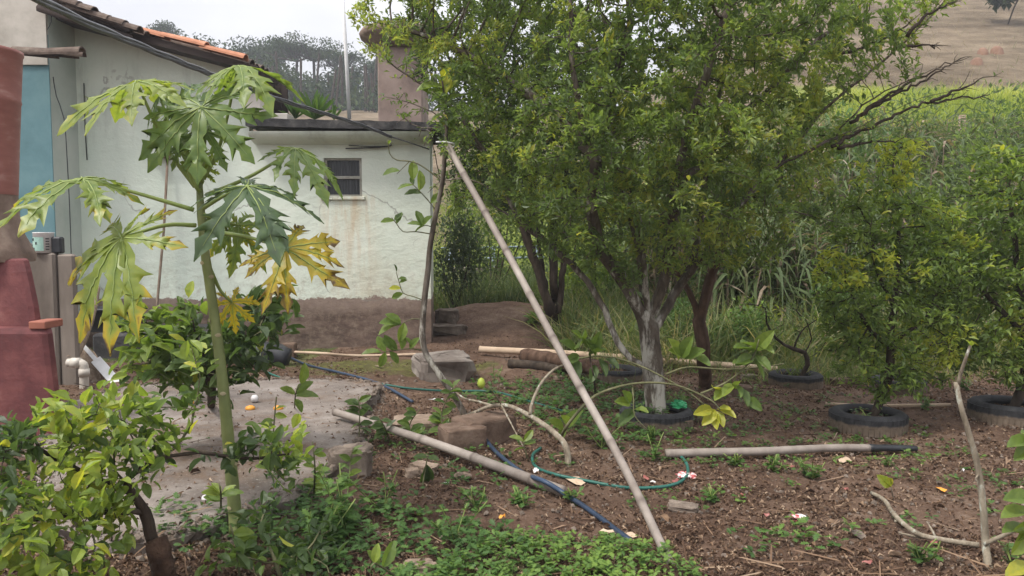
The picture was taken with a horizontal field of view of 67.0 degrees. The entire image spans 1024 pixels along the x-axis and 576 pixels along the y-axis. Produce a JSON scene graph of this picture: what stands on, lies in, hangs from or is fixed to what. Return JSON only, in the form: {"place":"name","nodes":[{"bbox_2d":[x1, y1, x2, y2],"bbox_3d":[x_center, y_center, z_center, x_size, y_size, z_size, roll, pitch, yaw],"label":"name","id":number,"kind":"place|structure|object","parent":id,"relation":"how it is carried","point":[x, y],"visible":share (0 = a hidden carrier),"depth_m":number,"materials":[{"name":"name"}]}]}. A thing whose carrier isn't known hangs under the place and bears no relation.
{"place":"outdoors","nodes":[
{"label":"outdoors","id":0,"kind":"place"},
{"bbox_2d":[78,0,703,109],"label":"sky","id":1,"kind":"structure","parent":0,"point":[222,20],"materials":[{"name":"white"}]},
{"bbox_2d":[0,259,1023,575],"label":"ground","id":2,"kind":"structure","parent":0,"point":[494,321],"depth_m":4.92,"materials":[{"name":"soil"}]},
{"bbox_2d":[0,45,62,438],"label":"outdoor stove","id":3,"kind":"object","parent":2,"relation":"on","point":[28,370],"visible":0.96,"depth_m":5.58,"materials":[{"name":"red paint"}]},
{"bbox_2d":[29,253,79,384],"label":"concrete wall","id":4,"kind":"structure","parent":2,"relation":"on","point":[55,292],"depth_m":7.45,"materials":[{"name":"concrete"}]},
{"bbox_2d":[32,232,53,252],"bbox_3d":[-4.511,-0.438,7.447,0.185,0.197,0.185,0,4,0],"label":"paint can","id":5,"kind":"object","parent":4,"relation":"on","point":[41,242],"visible":0.94,"depth_m":7.37,"materials":[{"name":"white plastic"}]},
{"bbox_2d":[65,358,89,388],"bbox_3d":[-4.129,0.869,7.373,0.203,0.407,0.098,0,4,0],"label":"drain pipe","id":6,"kind":"object","parent":2,"relation":"on","point":[81,364],"visible":0.77,"depth_m":7.33,"materials":[{"name":"plastic"}]},
{"bbox_2d":[84,345,118,382],"bbox_3d":[-4.139,0.790,7.792,0.671,0.407,0.090,2,5,33],"label":"white board","id":7,"kind":"object","parent":2,"relation":"on","point":[101,366],"visible":0.56,"depth_m":7.78,"materials":[{"name":"paint"}]},
{"bbox_2d":[0,340,313,575],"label":"lemon bush","id":8,"kind":"object","parent":2,"relation":"on","point":[16,436],"visible":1,"depth_m":2.90,"materials":[{"name":"green plant"}]},
{"bbox_2d":[144,535,177,575],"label":"tree stump","id":9,"kind":"object","parent":2,"relation":"on","point":[160,555],"visible":1,"depth_m":3.17,"materials":[{"name":"brown wood"}]},
{"bbox_2d":[93,324,244,358],"bbox_3d":[-4.168,0.735,9.517,1.414,0.476,1.095,0,4,0],"label":"concrete ledge","id":10,"kind":"object","parent":2,"relation":"on","point":[100,348],"visible":0.1,"depth_m":8.97,"materials":[{"name":"concrete"}]},
{"bbox_2d":[156,159,168,308],"bbox_3d":[-4.464,-0.627,9.852,0.232,2.068,0.052,-3,5,-41],"label":"wooden stick","id":11,"kind":"object","parent":10,"relation":"on","point":[161,252],"visible":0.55,"depth_m":9.85,"materials":[{"name":"brown wood"}]},
{"bbox_2d":[0,65,349,538],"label":"papaya tree","id":12,"kind":"object","parent":2,"relation":"on","point":[183,110],"visible":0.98,"depth_m":3.62,"materials":[{"name":"green plant"}]},
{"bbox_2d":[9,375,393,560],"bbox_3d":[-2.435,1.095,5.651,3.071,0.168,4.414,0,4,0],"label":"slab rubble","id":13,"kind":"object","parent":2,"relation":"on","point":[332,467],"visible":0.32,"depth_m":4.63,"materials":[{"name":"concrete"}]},
{"bbox_2d":[108,281,304,409],"bbox_3d":[-2.327,0.548,5.457,1.118,1.251,2.390,-3,5,-37],"label":"lemon bush","id":14,"kind":"object","parent":2,"relation":"on","point":[159,344],"visible":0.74,"depth_m":4.85,"materials":[{"name":"green plant"}]},
{"bbox_2d":[35,379,382,555],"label":"concrete slab","id":15,"kind":"structure","parent":2,"relation":"on","point":[257,479],"depth_m":5.26,"materials":[{"name":"concrete"}]},
{"bbox_2d":[201,483,243,507],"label":"lemon seedling","id":16,"kind":"object","parent":2,"relation":"on","point":[214,492],"visible":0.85,"depth_m":3.53,"materials":[{"name":"green plant"}]},
{"bbox_2d":[0,0,450,349],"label":"house","id":17,"kind":"structure","parent":2,"relation":"on","point":[67,63],"depth_m":9.92,"materials":[{"name":"paint"}]},
{"bbox_2d":[31,0,428,149],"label":"cable","id":18,"kind":"object","parent":17,"relation":"attached to","point":[51,5],"visible":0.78,"depth_m":4.25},
{"bbox_2d":[287,88,337,118],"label":"agave plant","id":19,"kind":"object","parent":17,"relation":"on","point":[318,102],"visible":0.73,"depth_m":10.03,"materials":[{"name":"green plant"}]},
{"bbox_2d":[321,158,364,199],"bbox_3d":[-2.172,-1.400,9.957,0.568,0.533,0.115,0,4,0],"label":"window","id":20,"kind":"structure","parent":17,"relation":"in","point":[348,171],"depth_m":9.98,"materials":[{"name":"grey glass"}]},
{"bbox_2d":[341,0,350,118],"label":"mast","id":21,"kind":"object","parent":17,"relation":"on","point":[346,62],"visible":0.9,"depth_m":10.40,"materials":[{"name":"metal"}]},
{"bbox_2d":[221,525,258,575],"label":"lemon seedling","id":22,"kind":"object","parent":2,"relation":"on","point":[244,534],"visible":0.43,"depth_m":3.38,"materials":[{"name":"green plant"}]},
{"bbox_2d":[134,491,368,575],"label":"ground cover","id":23,"kind":"object","parent":2,"relation":"on","point":[224,529],"visible":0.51,"depth_m":3.86,"materials":[{"name":"green plant"}]},
{"bbox_2d":[240,341,291,365],"bbox_3d":[-2.811,0.768,8.768,0.614,0.348,0.288,0,4,0],"label":"pot","id":24,"kind":"object","parent":2,"relation":"on","point":[284,356],"visible":0.27,"depth_m":8.67,"materials":[{"name":"plastic"}]},
{"bbox_2d":[194,490,348,575],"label":"shrub","id":25,"kind":"object","parent":2,"relation":"on","point":[295,563],"visible":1,"depth_m":3.38,"materials":[{"name":"green plant"}]},
{"bbox_2d":[280,363,318,412],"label":"lemon seedling","id":26,"kind":"object","parent":2,"relation":"on","point":[304,385],"visible":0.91,"depth_m":5.13,"materials":[{"name":"green plant"}]},
{"bbox_2d":[301,442,325,499],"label":"lemon seedling","id":27,"kind":"object","parent":2,"relation":"on","point":[309,482],"visible":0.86,"depth_m":4.17,"materials":[{"name":"green plant"}]},
{"bbox_2d":[298,499,357,546],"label":"weed","id":28,"kind":"object","parent":2,"relation":"on","point":[332,518],"visible":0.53,"depth_m":3.73,"materials":[{"name":"green plant"}]},
{"bbox_2d":[312,461,360,536],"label":"weed","id":29,"kind":"object","parent":2,"relation":"on","point":[341,484],"visible":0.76,"depth_m":3.92,"materials":[{"name":"green plant"}]},
{"bbox_2d":[326,441,372,479],"bbox_3d":[-1.009,1.108,4.828,0.265,0.265,0.212,0,4,0],"label":"stone","id":30,"kind":"object","parent":2,"relation":"on","point":[364,463],"visible":0.45,"depth_m":4.74,"materials":[{"name":"stone"}]},
{"bbox_2d":[337,445,362,477],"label":"lemon seedling","id":31,"kind":"object","parent":2,"relation":"on","point":[347,458],"visible":0.76,"depth_m":4.66,"materials":[{"name":"green plant"}]},
{"bbox_2d":[344,395,372,436],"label":"lemon seedling","id":32,"kind":"object","parent":2,"relation":"on","point":[365,407],"visible":0.94,"depth_m":5.46,"materials":[{"name":"green plant"}]},
{"bbox_2d":[350,470,398,514],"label":"weed","id":33,"kind":"object","parent":2,"relation":"on","point":[383,500],"visible":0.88,"depth_m":4.21,"materials":[{"name":"green plant"}]},
{"bbox_2d":[367,541,396,575],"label":"lemon seedling","id":34,"kind":"object","parent":2,"relation":"on","point":[388,557],"visible":0.99,"depth_m":3.19,"materials":[{"name":"green plant"}]},
{"bbox_2d":[359,21,431,121],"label":"tower","id":35,"kind":"structure","parent":2,"relation":"on","point":[388,86],"depth_m":11.13,"materials":[{"name":"paint"}]},
{"bbox_2d":[275,484,524,575],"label":"ground cover","id":36,"kind":"object","parent":2,"relation":"on","point":[403,531],"visible":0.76,"depth_m":3.75,"materials":[{"name":"green plant"}]},
{"bbox_2d":[397,407,424,443],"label":"lemon seedling","id":37,"kind":"object","parent":2,"relation":"on","point":[418,428],"visible":0.6,"depth_m":5.64,"materials":[{"name":"green plant"}]},
{"bbox_2d":[392,414,437,430],"bbox_3d":[-0.770,1.077,6.134,0.367,0.108,0.312,-1,4,-9],"label":"stone","id":38,"kind":"object","parent":2,"relation":"on","point":[421,418],"visible":0.37,"depth_m":6.03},
{"bbox_2d":[361,69,490,414],"bbox_3d":[-0.678,-0.285,6.179,1.074,2.883,0.180,0,4,0],"label":"sapling","id":39,"kind":"object","parent":2,"relation":"on","point":[390,320],"visible":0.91,"depth_m":6.18,"materials":[{"name":"green plant"}]},
{"bbox_2d":[411,349,476,382],"bbox_3d":[-0.759,0.864,8.349,0.667,0.333,0.620,-1,4,-16],"label":"concrete lump","id":40,"kind":"object","parent":2,"relation":"on","point":[454,365],"visible":0.76,"depth_m":8.13,"materials":[{"name":"concrete"}]},
{"bbox_2d":[427,379,462,432],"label":"lemon seedling","id":41,"kind":"object","parent":2,"relation":"on","point":[435,417],"visible":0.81,"depth_m":5.76,"materials":[{"name":"green plant"}]},
{"bbox_2d":[435,308,458,323],"bbox_3d":[-0.950,0.432,11.306,0.350,0.284,0.333,0,4,0],"label":"stone","id":42,"kind":"object","parent":2,"relation":"on","point":[447,315],"visible":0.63,"depth_m":11.16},
{"bbox_2d":[332,408,566,496],"bbox_3d":[-0.528,1.065,5.217,2.254,0.179,0.082,3,5,42],"label":"bamboo pole","id":43,"kind":"object","parent":2,"relation":"on","point":[499,467],"visible":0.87,"depth_m":5.01,"materials":[{"name":"wood"}]},
{"bbox_2d":[433,323,467,335],"bbox_3d":[-0.893,0.588,10.824,0.563,0.162,0.342,0,4,0],"label":"stone","id":44,"kind":"object","parent":2,"relation":"on","point":[443,329],"visible":0.7,"depth_m":10.68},
{"bbox_2d":[430,501,490,543],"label":"weed","id":45,"kind":"object","parent":2,"relation":"on","point":[438,522],"visible":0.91,"depth_m":3.83,"materials":[{"name":"green plant"}]},
{"bbox_2d":[433,191,491,306],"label":"bush","id":46,"kind":"object","parent":2,"relation":"on","point":[467,247],"visible":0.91,"depth_m":12.76,"materials":[{"name":"green plant"}]},
{"bbox_2d":[438,422,486,452],"bbox_3d":[-0.350,1.056,5.393,0.310,0.209,0.227,-2,4,-23],"label":"clay block","id":47,"kind":"object","parent":2,"relation":"on","point":[460,435],"depth_m":5.31,"materials":[{"name":"brick"}]},
{"bbox_2d":[364,416,575,478],"bbox_3d":[-0.491,1.096,5.439,1.289,0.115,1.847,-2,4,-30],"label":"ground cover","id":48,"kind":"object","parent":2,"relation":"on","point":[465,448],"visible":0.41,"depth_m":5.20,"materials":[{"name":"green plant"}]},
{"bbox_2d":[435,202,513,282],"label":"bush","id":49,"kind":"object","parent":2,"relation":"on","point":[487,244],"visible":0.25,"depth_m":15.44,"materials":[{"name":"green plant"}]},
{"bbox_2d":[451,410,515,445],"bbox_3d":[-0.200,1.044,5.609,0.433,0.244,0.268,-3,5,-34],"label":"clay block","id":50,"kind":"object","parent":2,"relation":"on","point":[497,424],"depth_m":5.54,"materials":[{"name":"brick"}]},
{"bbox_2d":[440,465,546,501],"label":"ground cover","id":51,"kind":"object","parent":2,"relation":"on","point":[494,479],"visible":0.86,"depth_m":4.50,"materials":[{"name":"green plant"}]},
{"bbox_2d":[435,116,560,295],"bbox_3d":[-0.142,-1.596,14.379,2.615,4.067,1.916,0,4,0],"label":"bush","id":52,"kind":"object","parent":2,"relation":"on","point":[484,224],"visible":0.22,"depth_m":14.39,"materials":[{"name":"green plant"}]},
{"bbox_2d":[433,185,585,271],"bbox_3d":[-0.707,-2.565,27.386,8.790,3.770,17.308,0,4,0],"label":"bush","id":53,"kind":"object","parent":2,"relation":"on","point":[486,237],"depth_m":28.38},
{"bbox_2d":[451,364,570,466],"bbox_3d":[0.242,0.897,5.322,0.718,0.628,1.797,-2,4,-26],"label":"fallen branch","id":54,"kind":"object","parent":2,"relation":"on","point":[481,383],"visible":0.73,"depth_m":5.47,"materials":[{"name":"wood"}]},
{"bbox_2d":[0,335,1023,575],"bbox_3d":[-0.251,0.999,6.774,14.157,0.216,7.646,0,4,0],"label":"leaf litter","id":55,"kind":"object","parent":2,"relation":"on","point":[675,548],"visible":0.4,"depth_m":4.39,"materials":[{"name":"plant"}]},
{"bbox_2d":[2,358,1023,575],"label":"soil crumbs","id":56,"kind":"object","parent":2,"relation":"on","point":[486,512],"visible":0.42,"depth_m":4.63,"materials":[{"name":"soil"}]},
{"bbox_2d":[433,253,609,310],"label":"meadow grass","id":57,"kind":"structure","parent":2,"relation":"on","point":[513,291],"depth_m":12.94,"materials":[{"name":"plant"}]},
{"bbox_2d":[352,524,707,575],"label":"ground cover","id":58,"kind":"object","parent":2,"relation":"on","point":[596,562],"visible":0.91,"depth_m":3.53,"materials":[{"name":"green plant"}]},
{"bbox_2d":[507,359,562,373],"bbox_3d":[0.265,0.861,8.494,0.658,0.125,0.128,2,4,24],"label":"log","id":59,"kind":"object","parent":2,"relation":"on","point":[527,364],"visible":0.93,"depth_m":8.48,"materials":[{"name":"wood"}]},
{"bbox_2d":[406,0,677,330],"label":"dark tree","id":60,"kind":"object","parent":2,"relation":"on","point":[553,302],"visible":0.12,"depth_m":9.44,"materials":[{"name":"green plant"}]},
{"bbox_2d":[462,368,639,404],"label":"ground cover","id":61,"kind":"object","parent":2,"relation":"on","point":[519,402],"visible":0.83,"depth_m":7.44,"materials":[{"name":"green plant"}]},
{"bbox_2d":[445,144,674,567],"bbox_3d":[0.169,0.081,4.843,0.171,2.288,3.006,-2,4,-25],"label":"bamboo pole","id":62,"kind":"object","parent":2,"relation":"on","point":[641,502],"visible":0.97,"depth_m":4.63,"materials":[{"name":"wood"}]},
{"bbox_2d":[487,439,632,543],"bbox_3d":[0.083,1.132,4.812,0.141,0.120,2.288,-2,4,-25],"label":"garden hose","id":63,"kind":"object","parent":2,"relation":"on","point":[589,510],"visible":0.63,"depth_m":4.36,"materials":[{"name":"rubber"}]},
{"bbox_2d":[518,348,609,372],"bbox_3d":[0.547,0.802,8.417,1.154,0.186,0.194,4,5,44],"label":"log","id":64,"kind":"object","parent":2,"relation":"on","point":[538,355],"visible":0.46,"depth_m":8.48,"materials":[{"name":"wood"}]},
{"bbox_2d":[545,227,637,310],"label":"bush","id":65,"kind":"object","parent":2,"relation":"on","point":[600,272],"visible":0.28,"depth_m":11.43,"materials":[{"name":"green plant"}]},
{"bbox_2d":[511,378,703,448],"bbox_3d":[0.831,0.960,6.580,1.711,0.251,2.486,0,4,0],"label":"ground cover","id":66,"kind":"object","parent":2,"relation":"on","point":[579,420],"visible":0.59,"depth_m":6.39,"materials":[{"name":"green plant"}]},
{"bbox_2d":[531,447,689,489],"bbox_3d":[0.637,1.154,5.011,1.028,0.073,0.744,0,4,0],"label":"garden hose","id":67,"kind":"object","parent":2,"relation":"on","point":[683,479],"visible":0.9,"depth_m":4.73,"materials":[{"name":"rubber"}]},
{"bbox_2d":[597,364,642,383],"bbox_3d":[1.095,0.913,8.129,0.549,0.156,0.549,0,4,0],"label":"tyre","id":68,"kind":"object","parent":2,"relation":"on","point":[630,373],"visible":0.53,"depth_m":7.90,"materials":[{"name":"rubber"}]},
{"bbox_2d":[479,346,777,371],"bbox_3d":[1.240,0.811,8.970,3.487,0.127,0.097,1,4,20],"label":"bamboo pole","id":69,"kind":"object","parent":2,"relation":"on","point":[497,350],"visible":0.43,"depth_m":9.09,"materials":[{"name":"brown wood"}]},
{"bbox_2d":[619,401,693,434],"bbox_3d":[1.145,1.034,6.141,0.579,0.171,0.579,0,4,0],"label":"tyre","id":70,"kind":"object","parent":2,"relation":"on","point":[677,418],"visible":0.59,"depth_m":5.90,"materials":[{"name":"rubber"}]},
{"bbox_2d":[548,330,783,439],"bbox_3d":[0.790,0.678,5.944,1.295,0.882,2.238,-2,4,-30],"label":"lemon branch","id":71,"kind":"object","parent":2,"relation":"on","point":[685,350],"visible":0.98,"depth_m":5.27,"materials":[{"name":"green plant"}]},
{"bbox_2d":[344,0,1001,413],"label":"citrus tree","id":72,"kind":"object","parent":2,"relation":"on","point":[702,136],"visible":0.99,"depth_m":5.66,"materials":[{"name":"green plant"}]},
{"bbox_2d":[667,499,698,512],"bbox_3d":[0.956,1.233,4.333,0.180,0.057,0.110,2,4,22],"label":"stone","id":73,"kind":"object","parent":2,"relation":"on","point":[675,506],"visible":0.84,"depth_m":4.30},
{"bbox_2d":[660,296,714,351],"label":"bush","id":74,"kind":"object","parent":2,"relation":"on","point":[673,310],"visible":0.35,"depth_m":9.29,"materials":[{"name":"green plant"}]},
{"bbox_2d":[625,134,807,389],"bbox_3d":[1.981,-0.201,7.387,1.827,2.710,1.381,0,4,0],"label":"tree","id":75,"kind":"object","parent":2,"relation":"on","point":[700,329],"visible":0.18,"depth_m":7.29,"materials":[{"name":"green plant"}]},
{"bbox_2d":[707,297,785,357],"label":"bush","id":76,"kind":"object","parent":2,"relation":"on","point":[740,322],"visible":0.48,"depth_m":8.90,"materials":[{"name":"green plant"}]},
{"bbox_2d":[504,267,1019,369],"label":"rough grass","id":77,"kind":"structure","parent":2,"relation":"on","point":[590,320],"depth_m":9.18,"materials":[{"name":"plant"}]},
{"bbox_2d":[508,369,1023,527],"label":"ground cover","id":78,"kind":"object","parent":2,"relation":"on","point":[790,482],"visible":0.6,"depth_m":5.39,"materials":[{"name":"green plant"}]},
{"bbox_2d":[735,293,841,375],"bbox_3d":[2.778,0.524,7.728,1.030,0.965,0.447,2,4,22],"label":"citrus","id":79,"kind":"object","parent":2,"relation":"on","point":[807,361],"visible":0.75,"depth_m":7.72,"materials":[{"name":"green plant"}]},
{"bbox_2d":[665,444,917,457],"bbox_3d":[1.942,1.111,5.271,1.830,0.096,0.151,0,4,-7],"label":"wooden pole","id":80,"kind":"object","parent":2,"relation":"on","point":[731,452],"visible":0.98,"depth_m":5.20,"materials":[{"name":"brown wood"}]},
{"bbox_2d":[726,510,861,557],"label":"ground cover","id":81,"kind":"object","parent":2,"relation":"on","point":[801,520],"visible":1,"depth_m":3.81,"materials":[{"name":"green plant"}]},
{"bbox_2d":[768,369,822,390],"bbox_3d":[2.841,0.928,7.750,0.519,0.171,0.519,0,4,0],"label":"tyre","id":82,"kind":"object","parent":2,"relation":"on","point":[813,381],"visible":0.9,"depth_m":7.55,"materials":[{"name":"rubber"}]},
{"bbox_2d":[581,334,1019,386],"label":"edge grass","id":83,"kind":"structure","parent":2,"relation":"on","point":[822,366],"depth_m":8.22,"materials":[{"name":"plant"}]},
{"bbox_2d":[596,95,1023,308],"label":"cane thicket","id":84,"kind":"object","parent":2,"relation":"on","point":[923,180],"visible":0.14,"depth_m":12.80,"materials":[{"name":"plant"}]},
{"bbox_2d":[616,117,1023,324],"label":"cane stalks","id":85,"kind":"object","parent":2,"relation":"on","point":[760,283],"visible":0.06,"depth_m":10.78,"materials":[{"name":"green plant"}]},
{"bbox_2d":[799,92,895,193],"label":"bush","id":86,"kind":"object","parent":2,"relation":"on","point":[861,150],"visible":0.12,"depth_m":12.97,"materials":[{"name":"green plant"}]},
{"bbox_2d":[675,183,1023,353],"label":"cane clump","id":87,"kind":"object","parent":2,"relation":"on","point":[802,262],"visible":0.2,"depth_m":9.86,"materials":[{"name":"plant"}]},
{"bbox_2d":[828,403,908,437],"bbox_3d":[2.820,1.052,6.128,0.579,0.176,0.579,0,4,0],"label":"tyre","id":88,"kind":"object","parent":2,"relation":"on","point":[842,418],"visible":0.94,"depth_m":5.92,"materials":[{"name":"rubber"}]},
{"bbox_2d":[810,131,981,415],"bbox_3d":[2.970,-0.053,6.027,1.394,2.349,1.102,0,4,0],"label":"citrus tree","id":89,"kind":"object","parent":2,"relation":"on","point":[932,278],"visible":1,"depth_m":5.91,"materials":[{"name":"green plant"}]},
{"bbox_2d":[851,82,963,162],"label":"bush","id":90,"kind":"object","parent":2,"relation":"on","point":[915,119],"visible":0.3,"depth_m":14.32,"materials":[{"name":"green plant"}]},
{"bbox_2d":[823,78,1023,134],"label":"bright grass","id":91,"kind":"structure","parent":2,"relation":"on","point":[1008,96],"depth_m":21.79,"materials":[{"name":"plant"}]},
{"bbox_2d":[870,475,978,547],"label":"fallen branch","id":92,"kind":"object","parent":2,"relation":"on","point":[885,481],"visible":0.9,"depth_m":3.90,"materials":[{"name":"wood"}]},
{"bbox_2d":[906,539,943,563],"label":"weed","id":93,"kind":"object","parent":2,"relation":"on","point":[919,554],"visible":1,"depth_m":3.58,"materials":[{"name":"green plant"}]},
{"bbox_2d":[917,124,1003,210],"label":"bush","id":94,"kind":"object","parent":2,"relation":"on","point":[958,173],"visible":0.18,"depth_m":11.96,"materials":[{"name":"green plant"}]},
{"bbox_2d":[912,138,1023,406],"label":"citrus tree","id":95,"kind":"object","parent":2,"relation":"on","point":[990,336],"visible":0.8,"depth_m":6.13,"materials":[{"name":"green plant"}]},
{"bbox_2d":[923,156,1023,297],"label":"bush","id":96,"kind":"object","parent":2,"relation":"on","point":[962,198],"visible":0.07,"depth_m":10.40,"materials":[{"name":"green plant"}]},
{"bbox_2d":[953,340,1014,569],"bbox_3d":[2.196,0.815,3.542,0.260,1.155,0.281,-2,4,-22],"label":"branch","id":97,"kind":"object","parent":2,"relation":"on","point":[986,541],"visible":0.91,"depth_m":3.60,"materials":[{"name":"brown plant"}]},
{"bbox_2d":[950,71,1023,189],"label":"bush","id":98,"kind":"object","parent":2,"relation":"on","point":[1002,123],"visible":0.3,"depth_m":13.33,"materials":[{"name":"green plant"}]},
{"bbox_2d":[967,395,1023,427],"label":"tyre","id":99,"kind":"object","parent":2,"relation":"on","point":[982,408],"visible":0.89,"depth_m":6.13,"materials":[{"name":"rubber"}]},
{"bbox_2d":[1001,429,1023,575],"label":"lemon shoot","id":100,"kind":"object","parent":2,"relation":"on","point":[1016,566],"visible":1,"depth_m":3.35,"materials":[{"name":"green plant"}]},
{"bbox_2d":[253,0,1023,257],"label":"hillside","id":101,"kind":"structure","parent":0,"point":[979,30],"depth_m":34.43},
{"bbox_2d":[196,33,280,65],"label":"forest tree","id":102,"kind":"object","parent":101,"relation":"on","point":[244,50],"visible":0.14,"depth_m":82.79,"materials":[{"name":"green plant"}]},
{"bbox_2d":[240,35,289,69],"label":"forest tree","id":103,"kind":"object","parent":101,"relation":"on","point":[264,44],"visible":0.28,"depth_m":83.38,"materials":[{"name":"green plant"}]},
{"bbox_2d":[250,38,329,76],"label":"forest tree","id":104,"kind":"object","parent":101,"relation":"on","point":[283,49],"visible":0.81,"depth_m":77.67,"materials":[{"name":"green plant"}]},
{"bbox_2d":[261,30,353,81],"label":"forest tree","id":105,"kind":"object","parent":101,"relation":"on","point":[321,42],"visible":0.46,"depth_m":77.53,"materials":[{"name":"green plant"}]},
{"bbox_2d":[174,29,448,111],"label":"forest","id":106,"kind":"object","parent":101,"relation":"on","point":[357,98],"depth_m":64.80,"materials":[{"name":"plant"}]},
{"bbox_2d":[308,48,368,69],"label":"forest tree","id":107,"kind":"object","parent":101,"relation":"on","point":[335,56],"visible":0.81,"depth_m":77.49,"materials":[{"name":"green plant"}]},
{"bbox_2d":[326,59,377,86],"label":"forest tree","id":108,"kind":"object","parent":101,"relation":"on","point":[370,67],"visible":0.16,"depth_m":75.47,"materials":[{"name":"green plant"}]},
{"bbox_2d":[434,0,1022,244],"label":"hill tufts","id":109,"kind":"object","parent":101,"relation":"on","point":[896,62],"visible":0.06,"depth_m":31.95,"materials":[{"name":"plant"}]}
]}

